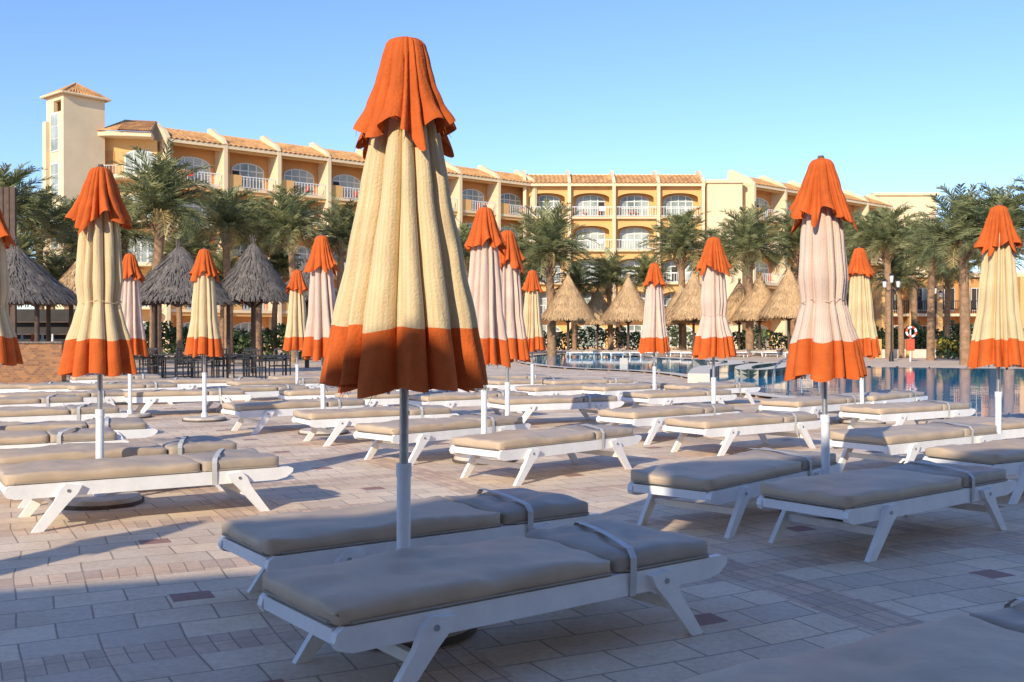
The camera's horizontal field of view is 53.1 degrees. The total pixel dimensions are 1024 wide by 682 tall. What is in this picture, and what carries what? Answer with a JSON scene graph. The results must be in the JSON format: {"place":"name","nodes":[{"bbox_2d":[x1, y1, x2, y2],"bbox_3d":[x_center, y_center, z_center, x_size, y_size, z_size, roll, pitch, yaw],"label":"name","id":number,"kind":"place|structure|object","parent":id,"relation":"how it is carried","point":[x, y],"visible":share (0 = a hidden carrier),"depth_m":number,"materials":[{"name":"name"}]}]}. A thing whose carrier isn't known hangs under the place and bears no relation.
{"place":"outdoors","nodes":[
{"label":"outdoors","id":0,"kind":"place"},
{"bbox_2d":[0,341,66,383],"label":"brick wall","id":1,"kind":"structure","parent":0,"point":[41,361],"depth_m":27.86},
{"bbox_2d":[0,348,1023,681],"bbox_3d":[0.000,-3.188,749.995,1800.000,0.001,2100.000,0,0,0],"label":"ground","id":2,"kind":"structure","parent":0,"point":[156,584],"depth_m":5.75,"materials":[{"name":"stone"}]},
{"bbox_2d":[0,187,17,334],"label":"timber screen","id":3,"kind":"object","parent":2,"relation":"on","point":[8,201],"visible":0.38,"depth_m":33.98,"materials":[{"name":"brown wood"}]},
{"bbox_2d":[0,209,22,365],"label":"beach umbrella","id":4,"kind":"object","parent":2,"relation":"on","point":[10,353],"visible":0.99,"depth_m":10.37,"materials":[{"name":"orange fabric"}]},
{"bbox_2d":[0,161,57,246],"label":"date palm","id":5,"kind":"object","parent":2,"relation":"on","point":[16,177],"visible":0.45,"depth_m":45.88,"materials":[{"name":"green plant"}]},
{"bbox_2d":[17,222,57,273],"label":"date palm","id":6,"kind":"object","parent":2,"relation":"on","point":[25,243],"visible":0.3,"depth_m":43.99,"materials":[{"name":"green plant"}]},
{"bbox_2d":[6,236,77,378],"bbox_3d":[-15.033,-1.012,30.994,4.390,4.349,4.407,0,0,0],"label":"thatched hut","id":7,"kind":"object","parent":2,"relation":"on","point":[37,286],"visible":0.81,"depth_m":30.32,"materials":[{"name":"grey wood"}]},
{"bbox_2d":[0,394,89,406],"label":"sun lounger","id":8,"kind":"object","parent":2,"relation":"on","point":[52,400],"visible":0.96,"depth_m":15.37,"materials":[{"name":"white paint"}]},
{"bbox_2d":[17,309,75,340],"bbox_3d":[-17.807,-0.022,36.626,5.727,2.300,3.150,0,0,0],"label":"beach bar counter","id":9,"kind":"object","parent":2,"relation":"on","point":[59,324],"visible":0.12,"depth_m":38.00,"materials":[{"name":"grey wood"}]},
{"bbox_2d":[17,183,77,308],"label":"date palm","id":10,"kind":"object","parent":2,"relation":"on","point":[53,228],"visible":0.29,"depth_m":49.67,"materials":[{"name":"green plant"}]},
{"bbox_2d":[0,389,125,411],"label":"sun lounger","id":11,"kind":"object","parent":2,"relation":"on","point":[111,396],"visible":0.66,"depth_m":16.86,"materials":[{"name":"white paint"}]},
{"bbox_2d":[0,403,127,421],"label":"sun lounger","id":12,"kind":"object","parent":2,"relation":"on","point":[72,412],"visible":0.93,"depth_m":13.10,"materials":[{"name":"white paint"}]},
{"bbox_2d":[0,426,128,448],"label":"sun lounger","id":13,"kind":"object","parent":2,"relation":"on","point":[25,439],"visible":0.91,"depth_m":9.76,"materials":[{"name":"fabric"}]},
{"bbox_2d":[0,417,157,439],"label":"sun lounger","id":14,"kind":"object","parent":2,"relation":"on","point":[132,427],"visible":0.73,"depth_m":11.04,"materials":[{"name":"fabric"}]},
{"bbox_2d":[57,164,143,509],"bbox_3d":[-3.294,-0.057,8.203,0.675,2.707,0.675,0,0,-23],"label":"beach umbrella","id":15,"kind":"object","parent":2,"relation":"on","point":[98,340],"visible":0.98,"depth_m":8.07,"materials":[{"name":"beige fabric"}]},
{"bbox_2d":[78,191,153,261],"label":"date palm","id":16,"kind":"object","parent":2,"relation":"on","point":[126,243],"visible":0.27,"depth_m":49.54,"materials":[{"name":"green plant"}]},
{"bbox_2d":[0,435,236,507],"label":"sun lounger","id":17,"kind":"object","parent":2,"relation":"on","point":[180,446],"visible":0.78,"depth_m":8.56,"materials":[{"name":"fabric"}]},
{"bbox_2d":[67,381,182,403],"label":"sun lounger","id":18,"kind":"object","parent":2,"relation":"on","point":[156,385],"visible":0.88,"depth_m":19.58,"materials":[{"name":"white paint"}]},
{"bbox_2d":[121,252,151,417],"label":"beach umbrella","id":19,"kind":"object","parent":2,"relation":"on","point":[131,303],"visible":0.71,"depth_m":16.59,"materials":[{"name":"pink fabric"}]},
{"bbox_2d":[0,448,292,532],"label":"sun lounger","id":20,"kind":"object","parent":2,"relation":"on","point":[232,473],"visible":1,"depth_m":7.47,"materials":[{"name":"fabric"}]},
{"bbox_2d":[108,138,224,364],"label":"date palm","id":21,"kind":"object","parent":2,"relation":"on","point":[161,187],"visible":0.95,"depth_m":44.72,"materials":[{"name":"green plant"}]},
{"bbox_2d":[147,231,200,362],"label":"date palm","id":22,"kind":"object","parent":2,"relation":"on","point":[170,246],"visible":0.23,"depth_m":49.87,"materials":[{"name":"green plant"}]},
{"bbox_2d":[127,238,245,375],"bbox_3d":[-11.345,-1.188,35.000,4.480,4.652,4.424,0,0,0],"label":"thatched hut","id":23,"kind":"object","parent":2,"relation":"on","point":[167,282],"visible":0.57,"depth_m":33.95,"materials":[{"name":"grey wood"}]},
{"bbox_2d":[123,387,250,412],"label":"sun lounger","id":24,"kind":"object","parent":2,"relation":"on","point":[146,399],"visible":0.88,"depth_m":17.22,"materials":[{"name":"white paint"}]},
{"bbox_2d":[182,247,226,421],"bbox_3d":[-4.830,-0.109,16.100,0.677,2.715,0.677,0,0,-34],"label":"beach umbrella","id":25,"kind":"object","parent":2,"relation":"on","point":[203,337],"visible":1,"depth_m":15.96,"materials":[{"name":"beige fabric"}]},
{"bbox_2d":[134,320,303,359],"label":"garden hedge","id":26,"kind":"object","parent":2,"relation":"on","point":[241,339],"visible":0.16,"depth_m":55.47,"materials":[{"name":"green plant"}]},
{"bbox_2d":[183,184,265,362],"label":"date palm","id":27,"kind":"object","parent":2,"relation":"on","point":[230,223],"visible":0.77,"depth_m":49.61,"materials":[{"name":"green plant"}]},
{"bbox_2d":[214,188,284,358],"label":"date palm","id":28,"kind":"object","parent":2,"relation":"on","point":[258,319],"visible":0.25,"depth_m":53.74,"materials":[{"name":"green plant"}]},
{"bbox_2d":[196,384,308,410],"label":"sun lounger","id":29,"kind":"object","parent":2,"relation":"on","point":[263,391],"visible":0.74,"depth_m":18.59,"materials":[{"name":"white paint"}]},
{"bbox_2d":[220,234,289,372],"bbox_3d":[-9.094,-1.298,35.994,3.388,4.860,3.397,0,0,0],"label":"thatched hut","id":30,"kind":"object","parent":2,"relation":"on","point":[251,278],"visible":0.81,"depth_m":35.28,"materials":[{"name":"grey wood"}]},
{"bbox_2d":[226,378,327,401],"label":"sun lounger","id":31,"kind":"object","parent":2,"relation":"on","point":[311,382],"visible":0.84,"depth_m":21.15,"materials":[{"name":"white paint"}]},
{"bbox_2d":[262,243,307,357],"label":"date palm","id":32,"kind":"object","parent":2,"relation":"on","point":[280,264],"visible":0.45,"depth_m":55.77,"materials":[{"name":"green plant"}]},
{"bbox_2d":[247,183,337,362],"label":"date palm","id":33,"kind":"object","parent":2,"relation":"on","point":[290,223],"visible":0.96,"depth_m":49.56,"materials":[{"name":"green plant"}]},
{"bbox_2d":[281,269,307,399],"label":"beach umbrella","id":34,"kind":"object","parent":2,"relation":"on","point":[296,287],"visible":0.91,"depth_m":20.66,"materials":[{"name":"beige fabric"}]},
{"bbox_2d":[221,397,371,434],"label":"sun lounger","id":35,"kind":"object","parent":2,"relation":"on","point":[246,411],"visible":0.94,"depth_m":14.22,"materials":[{"name":"white paint"}]},
{"bbox_2d":[298,234,348,435],"bbox_3d":[-2.586,-0.098,13.983,0.678,2.720,0.678,0,1,29],"label":"beach umbrella","id":36,"kind":"object","parent":2,"relation":"on","point":[321,266],"visible":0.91,"depth_m":13.83,"materials":[{"name":"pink fabric"}]},
{"bbox_2d":[305,192,357,293],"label":"date palm","id":37,"kind":"object","parent":2,"relation":"on","point":[344,218],"visible":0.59,"depth_m":53.23,"materials":[{"name":"green plant"}]},
{"bbox_2d":[278,388,395,406],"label":"sun lounger","id":38,"kind":"object","parent":2,"relation":"on","point":[310,393],"visible":0.47,"depth_m":17.39,"materials":[{"name":"white paint"}]},
{"bbox_2d":[291,404,458,445],"bbox_3d":[-1.734,1.052,13.144,2.038,0.436,0.749,0,0,-31],"label":"sun lounger","id":39,"kind":"object","parent":2,"relation":"on","point":[339,420],"visible":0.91,"depth_m":12.75,"materials":[{"name":"fabric"}]},
{"bbox_2d":[46,93,741,351],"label":"walls","id":40,"kind":"structure","parent":2,"relation":"on","point":[80,153],"depth_m":87.25,"materials":[{"name":"paint"}]},
{"bbox_2d":[40,82,700,182],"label":"roof","id":41,"kind":"structure","parent":40,"relation":"on","point":[75,88],"depth_m":88.90,"materials":[{"name":"tile"}]},
{"bbox_2d":[50,112,692,346],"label":"windows","id":42,"kind":"structure","parent":40,"relation":"attached to","point":[294,175],"depth_m":100.23,"materials":[{"name":"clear glass"}]},
{"bbox_2d":[43,121,743,351],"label":"trim","id":43,"kind":"structure","parent":40,"relation":"attached to","point":[159,133],"depth_m":88.21,"materials":[{"name":"paint"}]},
{"bbox_2d":[104,165,700,311],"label":"railings","id":44,"kind":"object","parent":40,"relation":"attached to","point":[600,209],"visible":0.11,"depth_m":102.39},
{"bbox_2d":[335,390,455,406],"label":"sun lounger","id":45,"kind":"object","parent":2,"relation":"on","point":[392,397],"visible":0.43,"depth_m":16.50,"materials":[{"name":"white paint"}]},
{"bbox_2d":[319,36,487,649],"bbox_3d":[-0.492,-0.036,4.694,0.764,2.708,0.739,0,0,-20],"label":"beach umbrella","id":46,"kind":"object","parent":2,"relation":"on","point":[404,318],"visible":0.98,"depth_m":4.53,"materials":[{"name":"beige fabric"}]},
{"bbox_2d":[218,488,605,592],"bbox_3d":[-0.487,1.098,5.576,2.038,0.436,0.749,0,0,-35],"label":"sun lounger","id":47,"kind":"object","parent":2,"relation":"on","point":[284,540],"visible":0.97,"depth_m":5.26,"materials":[{"name":"fabric"}]},
{"bbox_2d":[353,413,530,464],"bbox_3d":[-0.738,1.063,11.418,2.037,0.436,0.749,0,0,-45],"label":"sun lounger","id":48,"kind":"object","parent":2,"relation":"on","point":[423,432],"visible":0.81,"depth_m":11.00,"materials":[{"name":"fabric"}]},
{"bbox_2d":[409,390,527,414],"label":"sun lounger","id":49,"kind":"object","parent":2,"relation":"on","point":[452,399],"visible":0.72,"depth_m":16.11,"materials":[{"name":"white paint"}]},
{"bbox_2d":[452,205,515,464],"bbox_3d":[-0.295,-0.085,10.955,0.681,2.729,0.681,0,0,38],"label":"beach umbrella","id":50,"kind":"object","parent":2,"relation":"on","point":[485,242],"visible":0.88,"depth_m":10.82,"materials":[{"name":"white fabric"}]},
{"bbox_2d":[257,518,727,681],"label":"sun lounger","id":51,"kind":"object","parent":2,"relation":"on","point":[427,600],"visible":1,"depth_m":4.11,"materials":[{"name":"fabric"}]},
{"bbox_2d":[498,229,530,415],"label":"beach umbrella","id":52,"kind":"object","parent":2,"relation":"on","point":[511,266],"visible":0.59,"depth_m":12.86,"materials":[{"name":"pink fabric"}]},
{"bbox_2d":[521,269,545,395],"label":"beach umbrella","id":53,"kind":"object","parent":2,"relation":"on","point":[531,288],"visible":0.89,"depth_m":20.85,"materials":[{"name":"beige fabric"}]},
{"bbox_2d":[449,423,641,485],"bbox_3d":[0.371,1.071,10.018,2.039,0.436,0.749,0,0,-45],"label":"sun lounger","id":54,"kind":"object","parent":2,"relation":"on","point":[531,446],"visible":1,"depth_m":9.64,"materials":[{"name":"fabric"}]},
{"bbox_2d":[502,198,599,354],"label":"date palm","id":55,"kind":"object","parent":2,"relation":"on","point":[549,238],"visible":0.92,"depth_m":67.05,"materials":[{"name":"green plant"}]},
{"bbox_2d":[487,393,623,422],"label":"sun lounger","id":56,"kind":"object","parent":2,"relation":"on","point":[583,403],"visible":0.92,"depth_m":15.43,"materials":[{"name":"fabric"}]},
{"bbox_2d":[515,382,604,395],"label":"sun lounger","id":57,"kind":"object","parent":2,"relation":"on","point":[554,389],"visible":0.67,"depth_m":18.80,"materials":[{"name":"white paint"}]},
{"bbox_2d":[541,271,598,355],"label":"thatched hut","id":58,"kind":"object","parent":2,"relation":"on","point":[568,303],"visible":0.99,"depth_m":65.06,"materials":[{"name":"wicker"}]},
{"bbox_2d":[554,260,598,349],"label":"date palm","id":59,"kind":"object","parent":2,"relation":"on","point":[575,277],"visible":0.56,"depth_m":73.46,"materials":[{"name":"green plant"}]},
{"bbox_2d":[575,288,621,353],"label":"thatched hut","id":60,"kind":"object","parent":2,"relation":"on","point":[597,304],"visible":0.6,"depth_m":73.28,"materials":[{"name":"wicker"}]},
{"bbox_2d":[582,247,638,353],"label":"date palm","id":61,"kind":"object","parent":2,"relation":"on","point":[607,276],"visible":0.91,"depth_m":73.25,"materials":[{"name":"green plant"}]},
{"bbox_2d":[600,273,644,353],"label":"thatched hut","id":62,"kind":"object","parent":2,"relation":"on","point":[627,304],"visible":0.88,"depth_m":65.14,"materials":[{"name":"wicker"}]},
{"bbox_2d":[581,382,672,408],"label":"sun lounger","id":63,"kind":"object","parent":2,"relation":"on","point":[617,390],"visible":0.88,"depth_m":19.03,"materials":[{"name":"white paint"}]},
{"bbox_2d":[621,249,674,295],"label":"date palm","id":64,"kind":"object","parent":2,"relation":"on","point":[642,271],"visible":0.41,"depth_m":75.57,"materials":[{"name":"green plant"}]},
{"bbox_2d":[638,262,670,405],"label":"beach umbrella","id":65,"kind":"object","parent":2,"relation":"on","point":[654,337],"visible":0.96,"depth_m":19.06,"materials":[{"name":"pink fabric"}]},
{"bbox_2d":[535,324,786,351],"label":"garden hedge","id":66,"kind":"object","parent":2,"relation":"on","point":[767,334],"visible":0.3,"depth_m":79.69,"materials":[{"name":"green plant"}]},
{"bbox_2d":[596,403,739,444],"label":"sun lounger","id":67,"kind":"object","parent":2,"relation":"on","point":[655,416],"visible":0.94,"depth_m":12.88,"materials":[{"name":"fabric"}]},
{"bbox_2d":[621,387,736,407],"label":"sun lounger","id":68,"kind":"object","parent":2,"relation":"on","point":[690,395],"visible":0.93,"depth_m":16.98,"materials":[{"name":"white paint"}]},
{"bbox_2d":[635,206,723,354],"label":"date palm","id":69,"kind":"object","parent":2,"relation":"on","point":[682,241],"visible":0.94,"depth_m":69.60,"materials":[{"name":"green plant"}]},
{"bbox_2d":[665,270,701,349],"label":"thatched hut","id":70,"kind":"object","parent":2,"relation":"on","point":[686,305],"visible":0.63,"depth_m":64.17,"materials":[{"name":"wicker"}]},
{"bbox_2d":[663,381,759,404],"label":"sun lounger","id":71,"kind":"object","parent":2,"relation":"on","point":[746,388],"visible":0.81,"depth_m":19.71,"materials":[{"name":"white paint"}]},
{"bbox_2d":[692,235,736,403],"bbox_3d":[2.793,-0.101,14.209,0.679,2.722,0.679,0,0,-7],"label":"beach umbrella","id":72,"kind":"object","parent":2,"relation":"on","point":[713,337],"visible":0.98,"depth_m":14.07,"materials":[{"name":"white fabric"}]},
{"bbox_2d":[627,447,843,537],"bbox_3d":[1.731,1.086,7.679,0.749,0.436,2.037,0,0,42],"label":"sun lounger","id":73,"kind":"object","parent":2,"relation":"on","point":[714,482],"visible":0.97,"depth_m":7.14,"materials":[{"name":"fabric"}]},
{"bbox_2d":[662,410,820,455],"bbox_3d":[2.732,1.059,12.008,2.038,0.436,0.749,0,0,-36],"label":"sun lounger","id":74,"kind":"object","parent":2,"relation":"on","point":[731,426],"visible":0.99,"depth_m":11.68,"materials":[{"name":"fabric"}]},
{"bbox_2d":[726,278,767,353],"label":"thatched hut","id":75,"kind":"object","parent":2,"relation":"on","point":[735,298],"visible":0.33,"depth_m":68.42,"materials":[{"name":"wicker"}]},
{"bbox_2d":[704,201,793,355],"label":"date palm","id":76,"kind":"object","parent":2,"relation":"on","point":[746,231],"visible":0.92,"depth_m":65.14,"materials":[{"name":"green plant"}]},
{"bbox_2d":[730,272,785,355],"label":"thatched hut","id":77,"kind":"object","parent":2,"relation":"on","point":[754,302],"visible":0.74,"depth_m":65.24,"materials":[{"name":"wicker"}]},
{"bbox_2d":[734,361,786,377],"bbox_3d":[9.145,0.997,36.866,1.819,0.260,10.820,0,0,21],"label":"childrens pool rim","id":78,"kind":"object","parent":2,"relation":"on","point":[747,370],"visible":0.76,"depth_m":33.16,"materials":[{"name":"stone"}]},
{"bbox_2d":[514,353,1020,418],"bbox_3d":[13.468,1.065,42.162,26.744,0.060,57.829,0,0,0],"label":"pool coping","id":79,"kind":"object","parent":2,"relation":"on","point":[761,395],"visible":0.39,"depth_m":37.53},
{"bbox_2d":[756,265,800,355],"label":"thatched hut","id":80,"kind":"object","parent":2,"relation":"on","point":[784,299],"visible":0.69,"depth_m":63.13,"materials":[{"name":"wicker"}]},
{"bbox_2d":[762,200,801,340],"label":"date palm","id":81,"kind":"object","parent":2,"relation":"on","point":[794,239],"visible":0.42,"depth_m":69.36,"materials":[{"name":"green plant"}]},
{"bbox_2d":[759,394,871,429],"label":"sun lounger","id":82,"kind":"object","parent":2,"relation":"on","point":[812,404],"visible":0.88,"depth_m":14.92,"materials":[{"name":"fabric"}]},
{"bbox_2d":[756,187,888,347],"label":"walls","id":83,"kind":"structure","parent":2,"relation":"on","point":[764,193],"depth_m":107.15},
{"bbox_2d":[728,170,892,347],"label":"trim","id":84,"kind":"structure","parent":83,"relation":"attached to","point":[750,185],"depth_m":106.52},
{"bbox_2d":[780,155,866,521],"bbox_3d":[2.342,-0.048,7.706,0.672,2.695,0.672,0,-1,-30],"label":"beach umbrella","id":85,"kind":"object","parent":2,"relation":"on","point":[824,346],"visible":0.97,"depth_m":7.58,"materials":[{"name":"white fabric"}]},
{"bbox_2d":[680,597,1023,681],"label":"sun lounger","id":86,"kind":"object","parent":2,"relation":"on","point":[981,647],"visible":1,"depth_m":2.99,"materials":[{"name":"fabric"}]},
{"bbox_2d":[839,246,885,424],"bbox_3d":[5.308,-0.094,15.607,0.671,2.691,0.671,-1,0,14],"label":"beach umbrella","id":87,"kind":"object","parent":2,"relation":"on","point":[861,273],"visible":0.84,"depth_m":15.46,"materials":[{"name":"beige fabric"}]},
{"bbox_2d":[836,389,927,418],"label":"sun lounger","id":88,"kind":"object","parent":2,"relation":"on","point":[887,396],"visible":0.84,"depth_m":16.44,"materials":[{"name":"white paint"}]},
{"bbox_2d":[845,202,922,358],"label":"date palm","id":89,"kind":"object","parent":2,"relation":"on","point":[884,234],"visible":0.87,"depth_m":57.79,"materials":[{"name":"green plant"}]},
{"bbox_2d":[756,460,1015,561],"bbox_3d":[2.563,1.090,6.897,2.037,0.436,0.749,0,0,-38],"label":"sun lounger","id":90,"kind":"object","parent":2,"relation":"on","point":[884,496],"visible":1,"depth_m":6.51,"materials":[{"name":"fabric"}]},
{"bbox_2d":[869,252,927,357],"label":"date palm","id":91,"kind":"object","parent":2,"relation":"on","point":[897,271],"visible":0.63,"depth_m":59.90,"materials":[{"name":"green plant"}]},
{"bbox_2d":[877,196,936,272],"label":"walls","id":92,"kind":"structure","parent":2,"relation":"on","point":[920,203],"depth_m":123.90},
{"bbox_2d":[839,400,975,428],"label":"sun lounger","id":93,"kind":"object","parent":2,"relation":"on","point":[899,413],"visible":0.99,"depth_m":13.64,"materials":[{"name":"fabric"}]},
{"bbox_2d":[830,421,1003,465],"bbox_3d":[4.112,1.069,10.377,2.037,0.436,0.749,0,0,-36],"label":"sun lounger","id":94,"kind":"object","parent":2,"relation":"on","point":[911,441],"visible":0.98,"depth_m":9.98,"materials":[{"name":"fabric"}]},
{"bbox_2d":[871,277,978,324],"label":"walls","id":95,"kind":"structure","parent":2,"relation":"on","point":[974,284],"depth_m":77.99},
{"bbox_2d":[876,273,1023,348],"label":"balconies and cornice","id":96,"kind":"structure","parent":95,"relation":"attached to","point":[880,308],"depth_m":76.83,"materials":[{"name":"beige"}]},
{"bbox_2d":[893,211,972,360],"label":"date palm","id":97,"kind":"object","parent":2,"relation":"on","point":[930,347],"visible":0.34,"depth_m":53.78,"materials":[{"name":"green plant"}]},
{"bbox_2d":[916,251,979,357],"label":"date palm","id":98,"kind":"object","parent":2,"relation":"on","point":[948,285],"visible":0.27,"depth_m":59.79,"materials":[{"name":"green plant"}]},
{"bbox_2d":[876,319,1023,348],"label":"garden hedge","id":99,"kind":"object","parent":2,"relation":"on","point":[922,333],"visible":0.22,"depth_m":67.55,"materials":[{"name":"green plant"}]},
{"bbox_2d":[903,182,1016,364],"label":"date palm","id":100,"kind":"object","parent":2,"relation":"on","point":[964,316],"visible":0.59,"depth_m":45.86,"materials":[{"name":"green plant"}]},
{"bbox_2d":[918,413,1023,455],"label":"sun lounger","id":101,"kind":"object","parent":2,"relation":"on","point":[1012,425],"visible":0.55,"depth_m":11.20,"materials":[{"name":"fabric"}]},
{"bbox_2d":[923,438,1023,503],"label":"sun lounger","id":102,"kind":"object","parent":2,"relation":"on","point":[1007,455],"visible":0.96,"depth_m":8.33,"materials":[{"name":"fabric"}]},
{"bbox_2d":[944,174,1023,365],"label":"date palm","id":103,"kind":"object","parent":2,"relation":"on","point":[1009,203],"visible":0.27,"depth_m":43.91,"materials":[{"name":"green plant"}]},
{"bbox_2d":[966,203,1023,432],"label":"beach umbrella","id":104,"kind":"object","parent":2,"relation":"on","point":[997,340],"visible":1,"depth_m":10.56,"materials":[{"name":"beige fabric"}]},
{"bbox_2d":[0,0,1023,308],"label":"sky","id":105,"kind":"structure","parent":0,"point":[899,95],"materials":[{"name":"blue"}]},
{"bbox_2d":[620,357,744,382],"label":"pool divider wall","id":106,"kind":"structure","parent":0,"point":[698,374],"depth_m":34.92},
{"bbox_2d":[530,354,1023,416],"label":"pool water","id":107,"kind":"structure","parent":0,"point":[975,388],"depth_m":30.02,"materials":[{"name":"blue liquid"}]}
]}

